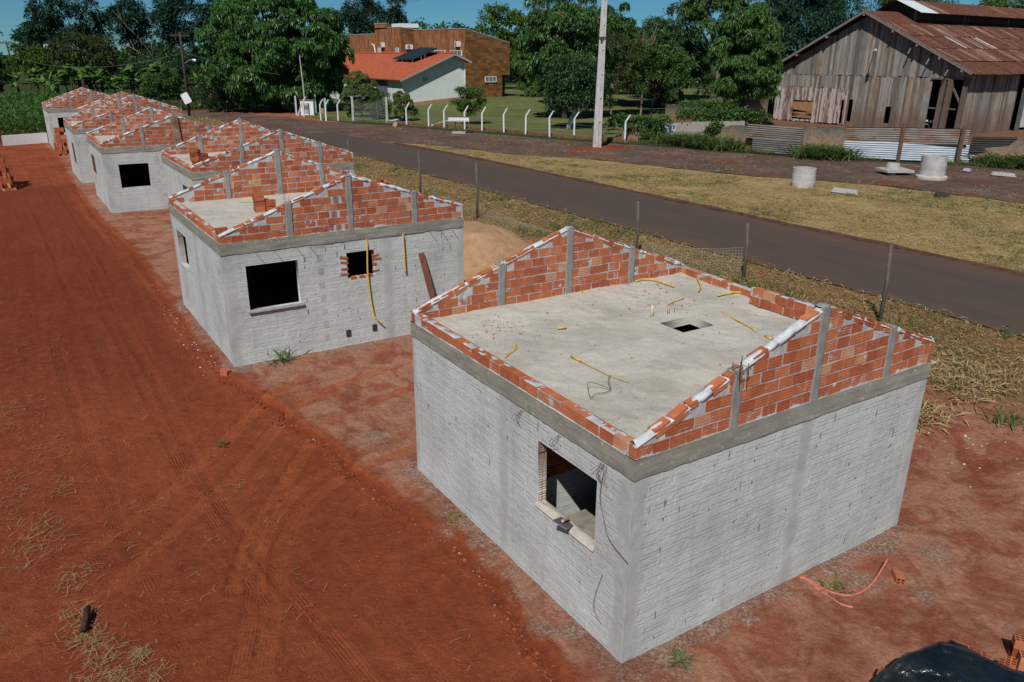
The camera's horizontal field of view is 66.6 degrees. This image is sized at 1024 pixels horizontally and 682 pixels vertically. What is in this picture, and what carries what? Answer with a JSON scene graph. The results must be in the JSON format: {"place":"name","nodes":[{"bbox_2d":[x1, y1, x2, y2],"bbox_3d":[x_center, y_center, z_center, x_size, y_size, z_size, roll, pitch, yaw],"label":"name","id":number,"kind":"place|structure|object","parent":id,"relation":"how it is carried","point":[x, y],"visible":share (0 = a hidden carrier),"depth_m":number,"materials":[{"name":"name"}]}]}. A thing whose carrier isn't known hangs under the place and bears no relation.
{"place":"outdoors","nodes":[
{"label":"outdoors","id":0,"kind":"place"},
{"bbox_2d":[0,55,1023,681],"bbox_3d":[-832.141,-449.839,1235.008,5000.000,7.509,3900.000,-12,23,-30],"label":"ground","id":1,"kind":"structure","parent":0,"point":[80,263],"depth_m":12.45,"materials":[{"name":"soil"}]},
{"bbox_2d":[0,56,16,93],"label":"round bush tree","id":2,"kind":"object","parent":1,"relation":"on","point":[4,68],"visible":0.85,"depth_m":132.86,"materials":[{"name":"green plant"}]},
{"bbox_2d":[1,133,47,145],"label":"wall","id":3,"kind":"structure","parent":1,"relation":"on","point":[21,139],"depth_m":60.20,"materials":[{"name":"white paint"}]},
{"bbox_2d":[2,41,57,92],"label":"round bush tree","id":4,"kind":"object","parent":1,"relation":"on","point":[32,56],"visible":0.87,"depth_m":130.56,"materials":[{"name":"green plant"}]},
{"bbox_2d":[8,20,53,48],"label":"hill tree","id":5,"kind":"object","parent":1,"relation":"on","point":[29,34],"visible":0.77,"depth_m":379.85,"materials":[{"name":"green plant"}]},
{"bbox_2d":[0,91,68,139],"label":"crop field","id":6,"kind":"structure","parent":1,"relation":"on","point":[23,110],"depth_m":69.43,"materials":[{"name":"green plant"}]},
{"bbox_2d":[23,71,60,93],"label":"banana plant","id":7,"kind":"object","parent":1,"relation":"on","point":[44,79],"visible":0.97,"depth_m":110.86,"materials":[{"name":"green plant"}]},
{"bbox_2d":[51,63,87,91],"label":"banana plant","id":8,"kind":"object","parent":1,"relation":"on","point":[68,73],"visible":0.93,"depth_m":115.39,"materials":[{"name":"green plant"}]},
{"bbox_2d":[22,0,117,87],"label":"tall tree","id":9,"kind":"object","parent":1,"relation":"on","point":[50,20],"visible":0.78,"depth_m":149.05,"materials":[{"name":"green plant"}]},
{"bbox_2d":[42,86,109,147],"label":"unfinished house","id":10,"kind":"structure","parent":1,"relation":"on","point":[57,110],"depth_m":57.37,"materials":[{"name":"concrete"}]},
{"bbox_2d":[39,30,131,89],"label":"round bush tree","id":11,"kind":"object","parent":1,"relation":"on","point":[100,50],"visible":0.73,"depth_m":123.13,"materials":[{"name":"green plant"}]},
{"bbox_2d":[3,90,231,100],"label":"weeds","id":12,"kind":"object","parent":1,"relation":"on","point":[179,92],"visible":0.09,"depth_m":116.18,"materials":[{"name":"green plant"}]},
{"bbox_2d":[63,98,179,182],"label":"unfinished house","id":13,"kind":"structure","parent":1,"relation":"on","point":[78,126],"depth_m":42.39,"materials":[{"name":"brick"}]},
{"bbox_2d":[101,0,155,89],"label":"tall tree","id":14,"kind":"object","parent":1,"relation":"on","point":[134,19],"visible":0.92,"depth_m":150.63,"materials":[{"name":"green plant"}]},
{"bbox_2d":[77,88,182,116],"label":"unfinished house","id":15,"kind":"structure","parent":1,"relation":"on","point":[159,105],"depth_m":52.64,"materials":[{"name":"brick"}]},
{"bbox_2d":[86,106,216,212],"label":"unfinished house","id":16,"kind":"structure","parent":1,"relation":"on","point":[127,163],"depth_m":34.54,"materials":[{"name":"concrete"}]},
{"bbox_2d":[138,72,169,100],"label":"hedge bush","id":17,"kind":"object","parent":1,"relation":"on","point":[146,89],"visible":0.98,"depth_m":111.67,"materials":[{"name":"green plant"}]},
{"bbox_2d":[116,43,199,90],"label":"round bush tree","id":18,"kind":"object","parent":1,"relation":"on","point":[163,52],"visible":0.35,"depth_m":135.01,"materials":[{"name":"green plant"}]},
{"bbox_2d":[155,65,183,100],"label":"hedge bush","id":19,"kind":"object","parent":1,"relation":"on","point":[170,79],"visible":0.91,"depth_m":113.03,"materials":[{"name":"green plant"}]},
{"bbox_2d":[145,0,202,88],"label":"tall tree","id":20,"kind":"object","parent":1,"relation":"on","point":[166,15],"visible":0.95,"depth_m":143.98,"materials":[{"name":"green plant"}]},
{"bbox_2d":[170,32,195,116],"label":"wooden pole","id":21,"kind":"object","parent":1,"relation":"on","point":[185,78],"visible":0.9,"depth_m":84.50,"materials":[{"name":"grey wood"}]},
{"bbox_2d":[170,41,208,85],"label":"round bush tree","id":22,"kind":"object","parent":1,"relation":"on","point":[194,52],"visible":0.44,"depth_m":118.77,"materials":[{"name":"green plant"}]},
{"bbox_2d":[192,0,215,28],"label":"tall tree","id":23,"kind":"object","parent":1,"relation":"on","point":[204,16],"visible":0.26,"depth_m":158.24,"materials":[{"name":"green plant"}]},
{"bbox_2d":[155,97,254,109],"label":"weeds","id":24,"kind":"object","parent":1,"relation":"on","point":[181,104],"visible":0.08,"depth_m":104.48,"materials":[{"name":"green plant"}]},
{"bbox_2d":[191,73,244,112],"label":"flowering bush","id":25,"kind":"object","parent":1,"relation":"on","point":[222,105],"visible":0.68,"depth_m":95.10,"materials":[{"name":"green plant"}]},
{"bbox_2d":[161,118,353,223],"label":"unfinished house","id":26,"kind":"structure","parent":1,"relation":"on","point":[235,143],"depth_m":28.61,"materials":[{"name":"brick"}]},
{"bbox_2d":[194,0,355,110],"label":"mango tree","id":27,"kind":"object","parent":1,"relation":"on","point":[238,46],"visible":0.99,"depth_m":91.89,"materials":[{"name":"green plant"}]},
{"bbox_2d":[168,144,463,366],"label":"unfinished house","id":28,"kind":"structure","parent":1,"relation":"on","point":[340,250],"depth_m":18.38,"materials":[{"name":"concrete"}]},
{"bbox_2d":[146,282,554,681],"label":"soil clods","id":29,"kind":"object","parent":1,"relation":"on","point":[525,649],"visible":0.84,"depth_m":13.10,"materials":[{"name":"soil"}]},
{"bbox_2d":[339,0,368,33],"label":"tall tree","id":30,"kind":"object","parent":1,"relation":"on","point":[347,19],"visible":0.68,"depth_m":187.29,"materials":[{"name":"green plant"}]},
{"bbox_2d":[356,0,387,21],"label":"tall tree","id":31,"kind":"object","parent":1,"relation":"on","point":[373,12],"visible":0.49,"depth_m":200.59,"materials":[{"name":"green plant"}]},
{"bbox_2d":[378,0,408,23],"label":"tall tree","id":32,"kind":"object","parent":1,"relation":"on","point":[395,12],"visible":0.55,"depth_m":206.24,"materials":[{"name":"green plant"}]},
{"bbox_2d":[326,52,471,105],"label":"white house","id":33,"kind":"structure","parent":1,"relation":"on","point":[430,77],"depth_m":109.07,"materials":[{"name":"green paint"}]},
{"bbox_2d":[392,47,437,62],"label":"solar panel","id":34,"kind":"object","parent":33,"relation":"on","point":[412,55],"visible":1,"depth_m":113.12,"materials":[{"name":"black glass"}]},
{"bbox_2d":[343,23,509,97],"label":"tiled building","id":35,"kind":"structure","parent":1,"relation":"on","point":[487,69],"depth_m":119.09,"materials":[{"name":"brown stone"}]},
{"bbox_2d":[418,252,434,298],"bbox_3d":[-1.972,-1.109,19.209,0.642,2.146,0.138,9,22,22],"label":"leaning plank","id":36,"kind":"object","parent":1,"relation":"on","point":[423,262],"visible":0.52,"depth_m":19.07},
{"bbox_2d":[450,85,487,123],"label":"garden shrub","id":37,"kind":"object","parent":1,"relation":"on","point":[462,105],"visible":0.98,"depth_m":79.16,"materials":[{"name":"green plant"}]},
{"bbox_2d":[463,221,529,281],"bbox_3d":[-0.637,-3.360,26.942,7.800,1.471,9.200,-12,23,-30],"label":"sand heap","id":38,"kind":"object","parent":1,"relation":"on","point":[484,245],"visible":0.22,"depth_m":25.00,"materials":[{"name":"sand"}]},
{"bbox_2d":[470,1,536,88],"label":"yellow green tree","id":39,"kind":"object","parent":1,"relation":"on","point":[514,19],"visible":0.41,"depth_m":142.05,"materials":[{"name":"green plant"}]},
{"bbox_2d":[387,121,624,141],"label":"wall","id":40,"kind":"structure","parent":1,"relation":"on","point":[522,132],"depth_m":71.53,"materials":[{"name":"concrete"}]},
{"bbox_2d":[0,322,1013,681],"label":"dry straw","id":41,"kind":"object","parent":1,"relation":"on","point":[134,656],"visible":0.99,"depth_m":10.24,"materials":[{"name":"plant"}]},
{"bbox_2d":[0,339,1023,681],"bbox_3d":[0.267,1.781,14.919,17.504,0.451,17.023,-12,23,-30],"label":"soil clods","id":42,"kind":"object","parent":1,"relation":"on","point":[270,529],"visible":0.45,"depth_m":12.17,"materials":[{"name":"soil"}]},
{"bbox_2d":[260,85,773,141],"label":"lawn","id":43,"kind":"structure","parent":1,"relation":"on","point":[516,102],"depth_m":97.15,"materials":[{"name":"plant"}]},
{"bbox_2d":[340,70,381,116],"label":"garden shrub","id":44,"kind":"object","parent":43,"relation":"on","point":[355,87],"visible":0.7,"depth_m":87.42,"materials":[{"name":"green plant"}]},
{"bbox_2d":[367,89,392,118],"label":"garden shrub","id":45,"kind":"object","parent":43,"relation":"on","point":[377,104],"visible":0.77,"depth_m":85.94,"materials":[{"name":"green plant"}]},
{"bbox_2d":[391,90,419,120],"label":"garden shrub","id":46,"kind":"object","parent":43,"relation":"on","point":[399,100],"visible":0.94,"depth_m":83.39,"materials":[{"name":"green plant"}]},
{"bbox_2d":[595,28,655,115],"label":"garden tree","id":47,"kind":"object","parent":43,"relation":"on","point":[613,39],"visible":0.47,"depth_m":91.45,"materials":[{"name":"green plant"}]},
{"bbox_2d":[605,27,702,113],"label":"garden tree","id":48,"kind":"object","parent":43,"relation":"on","point":[668,70],"visible":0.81,"depth_m":93.45,"materials":[{"name":"green plant"}]},
{"bbox_2d":[690,41,741,100],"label":"garden tree","id":49,"kind":"object","parent":43,"relation":"on","point":[706,68],"visible":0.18,"depth_m":110.83,"materials":[{"name":"green plant"}]},
{"bbox_2d":[677,0,756,102],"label":"flowering tree","id":50,"kind":"object","parent":43,"relation":"on","point":[698,12],"visible":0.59,"depth_m":100.15,"materials":[{"name":"green plant"}]},
{"bbox_2d":[351,120,684,146],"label":"grass","id":51,"kind":"structure","parent":1,"relation":"on","point":[458,128],"depth_m":70.74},
{"bbox_2d":[510,35,544,96],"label":"roadside tree","id":52,"kind":"object","parent":1,"relation":"on","point":[516,66],"visible":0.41,"depth_m":119.84,"materials":[{"name":"green plant"}]},
{"bbox_2d":[517,0,611,118],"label":"mango tree","id":53,"kind":"object","parent":1,"relation":"on","point":[550,30],"visible":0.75,"depth_m":84.01,"materials":[{"name":"green plant"}]},
{"bbox_2d":[543,53,613,128],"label":"shade tree","id":54,"kind":"object","parent":1,"relation":"on","point":[564,85],"visible":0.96,"depth_m":74.16,"materials":[{"name":"green plant"}]},
{"bbox_2d":[592,0,606,147],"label":"concrete pole","id":55,"kind":"object","parent":1,"relation":"on","point":[598,114],"visible":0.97,"depth_m":57.94,"materials":[{"name":"concrete"}]},
{"bbox_2d":[568,145,635,150],"bbox_3d":[7.147,-14.916,60.208,9.000,0.345,4.600,-12,23,-30],"label":"earth mound","id":56,"kind":"object","parent":1,"relation":"on","point":[604,147],"visible":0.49,"depth_m":59.44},
{"bbox_2d":[574,9,640,106],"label":"tree","id":57,"kind":"object","parent":1,"relation":"on","point":[612,23],"visible":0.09,"depth_m":104.69,"materials":[{"name":"green plant"}]},
{"bbox_2d":[599,2,641,94],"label":"round tree","id":58,"kind":"object","parent":1,"relation":"on","point":[622,7],"visible":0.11,"depth_m":124.12,"materials":[{"name":"green plant"}]},
{"bbox_2d":[622,123,638,140],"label":"ruined wall","id":59,"kind":"structure","parent":1,"relation":"on","point":[631,134],"depth_m":65.43,"materials":[{"name":"paint"}]},
{"bbox_2d":[604,111,674,139],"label":"ivy","id":60,"kind":"object","parent":59,"relation":"attached to","point":[653,125],"visible":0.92,"depth_m":65.05,"materials":[{"name":"green plant"}]},
{"bbox_2d":[613,16,705,106],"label":"tree","id":61,"kind":"object","parent":1,"relation":"on","point":[670,93],"visible":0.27,"depth_m":106.82,"materials":[{"name":"green plant"}]},
{"bbox_2d":[410,218,936,663],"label":"unfinished house","id":62,"kind":"structure","parent":1,"relation":"on","point":[756,462],"depth_m":10.69,"materials":[{"name":"concrete"}]},
{"bbox_2d":[567,507,595,537],"bbox_3d":[1.017,2.969,11.084,0.750,0.820,0.620,-13,24,-33],"label":"form board","id":63,"kind":"object","parent":62,"relation":"on","point":[584,519],"visible":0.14,"depth_m":11.07,"materials":[{"name":"wood"}]},
{"bbox_2d":[635,18,719,76],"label":"tree","id":64,"kind":"object","parent":1,"relation":"on","point":[692,37],"visible":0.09,"depth_m":118.12,"materials":[{"name":"green plant"}]},
{"bbox_2d":[662,0,703,103],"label":"palm like tree","id":65,"kind":"object","parent":1,"relation":"on","point":[671,10],"visible":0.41,"depth_m":112.21,"materials":[{"name":"green plant"}]},
{"bbox_2d":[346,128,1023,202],"bbox_3d":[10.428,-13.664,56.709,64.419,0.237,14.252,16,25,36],"label":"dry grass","id":66,"kind":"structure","parent":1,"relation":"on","point":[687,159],"depth_m":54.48,"materials":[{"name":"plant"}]},
{"bbox_2d":[654,129,718,149],"bbox_3d":[15.183,-16.030,61.554,8.130,1.278,6.748,-12,23,-30],"label":"grass clump","id":67,"kind":"object","parent":1,"relation":"on","point":[685,140],"visible":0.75,"depth_m":60.66,"materials":[{"name":"plant"}]},
{"bbox_2d":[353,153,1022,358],"bbox_3d":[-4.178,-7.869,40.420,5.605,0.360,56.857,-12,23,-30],"label":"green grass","id":68,"kind":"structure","parent":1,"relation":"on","point":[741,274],"depth_m":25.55,"materials":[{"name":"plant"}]},
{"bbox_2d":[644,242,741,277],"bbox_3d":[5.961,-2.958,25.953,0.001,1.009,3.786,-18,27,-41],"label":"plastic net","id":69,"kind":"object","parent":1,"relation":"on","point":[701,257],"visible":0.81,"depth_m":25.70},
{"bbox_2d":[389,142,1023,271],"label":"grass verge","id":70,"kind":"object","parent":1,"relation":"on","point":[857,203],"depth_m":37.24,"materials":[{"name":"plant"}]},
{"bbox_2d":[791,166,816,187],"bbox_3d":[15.897,-8.910,42.455,1.244,1.050,1.244,-12,23,-30],"label":"concrete ring","id":71,"kind":"object","parent":70,"relation":"on","point":[803,176],"visible":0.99,"depth_m":42.01,"materials":[{"name":"concrete"}]},
{"bbox_2d":[672,121,744,134],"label":"ruined wall","id":72,"kind":"structure","parent":1,"relation":"on","point":[692,127],"depth_m":68.27,"materials":[{"name":"concrete"}]},
{"bbox_2d":[674,98,774,124],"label":"ivy","id":73,"kind":"object","parent":72,"relation":"attached to","point":[711,107],"visible":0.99,"depth_m":68.46,"materials":[{"name":"green plant"}]},
{"bbox_2d":[394,142,1023,275],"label":"kerb","id":74,"kind":"structure","parent":1,"relation":"on","point":[1016,272],"depth_m":33.49,"materials":[{"name":"soil"}]},
{"bbox_2d":[665,99,768,123],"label":"ruined wall","id":75,"kind":"structure","parent":1,"relation":"on","point":[757,105],"depth_m":86.72,"materials":[{"name":"paint"}]},
{"bbox_2d":[688,132,753,151],"bbox_3d":[15.950,-15.143,59.349,6.387,1.134,7.110,9,22,23],"label":"grass clump","id":76,"kind":"object","parent":1,"relation":"on","point":[722,144],"visible":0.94,"depth_m":58.80,"materials":[{"name":"plant"}]},
{"bbox_2d":[709,125,761,152],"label":"ruined wall","id":77,"kind":"structure","parent":1,"relation":"on","point":[738,131],"depth_m":59.51,"materials":[{"name":"paint"}]},
{"bbox_2d":[704,2,784,120],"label":"leafy tree","id":78,"kind":"object","parent":1,"relation":"on","point":[738,66],"visible":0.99,"depth_m":77.13,"materials":[{"name":"green plant"}]},
{"bbox_2d":[741,222,748,278],"bbox_3d":[7.360,-2.733,24.541,0.132,2.004,0.146,-12,23,-30],"label":"thin post","id":79,"kind":"object","parent":1,"relation":"on","point":[746,250],"visible":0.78,"depth_m":24.46,"materials":[{"name":"grey wood"}]},
{"bbox_2d":[746,255,880,319],"bbox_3d":[8.598,-1.661,22.660,0.001,0.856,4.708,-11,23,-28],"label":"plastic net","id":80,"kind":"object","parent":79,"relation":"attached to","point":[813,290],"visible":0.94,"depth_m":22.50,"materials":[{"name":"plastic"}]},
{"bbox_2d":[735,34,791,110],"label":"tree","id":81,"kind":"object","parent":1,"relation":"on","point":[783,49],"visible":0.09,"depth_m":96.45,"materials":[{"name":"green plant"}]},
{"bbox_2d":[746,124,804,154],"bbox_3d":[19.199,-14.677,57.175,4.285,2.251,0.258,15,25,35],"label":"corrugated fence","id":82,"kind":"object","parent":1,"relation":"on","point":[768,138],"visible":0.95,"depth_m":57.03,"materials":[{"name":"grey metal"}]},
{"bbox_2d":[746,0,869,57],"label":"feathery tree","id":83,"kind":"object","parent":1,"relation":"on","point":[819,18],"visible":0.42,"depth_m":98.37,"materials":[{"name":"green plant"}]},
{"bbox_2d":[779,142,848,160],"bbox_3d":[21.258,-13.504,54.961,6.655,1.127,5.986,-12,23,-30],"label":"grass clump","id":84,"kind":"object","parent":1,"relation":"on","point":[804,152],"visible":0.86,"depth_m":54.31,"materials":[{"name":"plant"}]},
{"bbox_2d":[627,138,1021,168],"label":"grass","id":85,"kind":"structure","parent":1,"relation":"on","point":[873,159],"depth_m":53.90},
{"bbox_2d":[803,126,847,148],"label":"ruined wall","id":86,"kind":"structure","parent":1,"relation":"on","point":[831,136],"depth_m":55.30,"materials":[{"name":"paint"}]},
{"bbox_2d":[806,144,866,161],"bbox_3d":[22.758,-13.322,54.630,5.601,1.031,6.015,1,20,1],"label":"grass clump","id":87,"kind":"object","parent":1,"relation":"on","point":[843,154],"visible":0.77,"depth_m":53.91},
{"bbox_2d":[801,557,888,596],"bbox_3d":[4.798,3.328,10.916,1.314,0.240,0.521,-2,20,-7],"label":"red conduit","id":88,"kind":"object","parent":1,"relation":"on","point":[872,582],"visible":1,"depth_m":10.85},
{"bbox_2d":[745,118,1023,160],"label":"barn yard","id":89,"kind":"structure","parent":1,"relation":"on","point":[1009,133],"depth_m":80.83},
{"bbox_2d":[647,129,696,144],"bbox_3d":[13.519,-16.616,63.456,5.326,1.057,6.397,16,25,36],"label":"grass clump","id":90,"kind":"object","parent":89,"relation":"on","point":[668,136],"visible":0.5,"depth_m":63.02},
{"bbox_2d":[954,150,1022,169],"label":"grass clump","id":91,"kind":"object","parent":89,"relation":"on","point":[994,160],"visible":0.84,"depth_m":51.00,"materials":[{"name":"plant"}]},
{"bbox_2d":[878,244,892,321],"bbox_3d":[9.827,-1.407,20.513,0.132,2.304,0.146,-12,23,-30],"label":"thin post","id":92,"kind":"object","parent":1,"relation":"on","point":[882,305],"visible":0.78,"depth_m":20.44,"materials":[{"name":"grey wood"}]},
{"bbox_2d":[883,294,1023,355],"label":"plastic net","id":93,"kind":"object","parent":92,"relation":"attached to","point":[950,329],"visible":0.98,"depth_m":19.52,"materials":[{"name":"plastic"}]},
{"bbox_2d":[773,0,1023,133],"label":"wooden barn","id":94,"kind":"structure","parent":1,"relation":"on","point":[951,65],"depth_m":78.59,"materials":[{"name":"wood"}]},
{"bbox_2d":[848,0,959,13],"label":"feathery tree","id":95,"kind":"object","parent":1,"relation":"on","point":[880,3],"visible":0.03,"depth_m":108.10,"materials":[{"name":"green plant"}]},
{"bbox_2d":[843,123,977,164],"bbox_3d":[27.280,-13.448,53.221,8.487,2.756,0.712,8,21,20],"label":"corrugated fence","id":96,"kind":"object","parent":1,"relation":"on","point":[903,142],"visible":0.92,"depth_m":53.21,"materials":[{"name":"white metal"}]},
{"bbox_2d":[871,640,1023,681],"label":"tarpaulin","id":97,"kind":"object","parent":1,"relation":"on","point":[947,661],"visible":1,"depth_m":8.96,"materials":[{"name":"black plastic"}]},
{"bbox_2d":[917,355,1023,435],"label":"tall dry grass","id":98,"kind":"structure","parent":1,"relation":"on","point":[984,384],"depth_m":16.53,"materials":[{"name":"plant"}]},
{"bbox_2d":[969,137,1017,152],"bbox_3d":[32.389,-12.619,51.773,3.542,2.253,0.385,4,20,9],"label":"corrugated fence","id":99,"kind":"object","parent":1,"relation":"on","point":[979,144],"visible":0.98,"depth_m":51.74,"materials":[{"name":"grey metal"}]},
{"bbox_2d":[969,137,1023,163],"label":"ruined wall","id":100,"kind":"structure","parent":1,"relation":"on","point":[1015,148],"depth_m":51.26,"materials":[{"name":"paint"}]},
{"bbox_2d":[972,0,1023,8],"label":"roof tree","id":101,"kind":"object","parent":1,"relation":"on","point":[1003,3],"visible":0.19,"depth_m":120.67,"materials":[{"name":"green plant"}]},
{"bbox_2d":[974,399,1023,429],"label":"grass clump","id":102,"kind":"object","parent":1,"relation":"on","point":[1001,415],"visible":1,"depth_m":15.11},
{"bbox_2d":[0,0,1023,54],"label":"sky","id":103,"kind":"structure","parent":0,"point":[465,12],"materials":[{"name":"blue"}]},
{"bbox_2d":[182,111,1023,203],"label":"gravel track","id":104,"kind":"structure","parent":0,"point":[781,167],"depth_m":54.62,"materials":[{"name":"gravel"}]},
{"bbox_2d":[875,162,914,174],"bbox_3d":[23.383,-10.496,47.592,1.700,0.750,1.500,-1,20,-4],"label":"manhole base","id":105,"kind":"object","parent":104,"relation":"on","point":[892,168],"visible":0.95,"depth_m":47.26,"materials":[{"name":"concrete"}]},
{"bbox_2d":[915,154,948,180],"bbox_3d":[24.707,-10.190,45.696,1.720,1.350,1.720,-12,23,-30],"label":"concrete ring","id":106,"kind":"object","parent":104,"relation":"on","point":[933,167],"visible":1,"depth_m":45.18,"materials":[{"name":"concrete"}]},
{"bbox_2d":[296,133,1023,335],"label":"road","id":107,"kind":"structure","parent":0,"point":[990,298],"depth_m":29.93,"materials":[{"name":"asphalt"}]},
{"bbox_2d":[352,152,1023,406],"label":"dry grass","id":108,"kind":"structure","parent":0,"point":[576,221],"depth_m":26.14,"materials":[{"name":"plant"}]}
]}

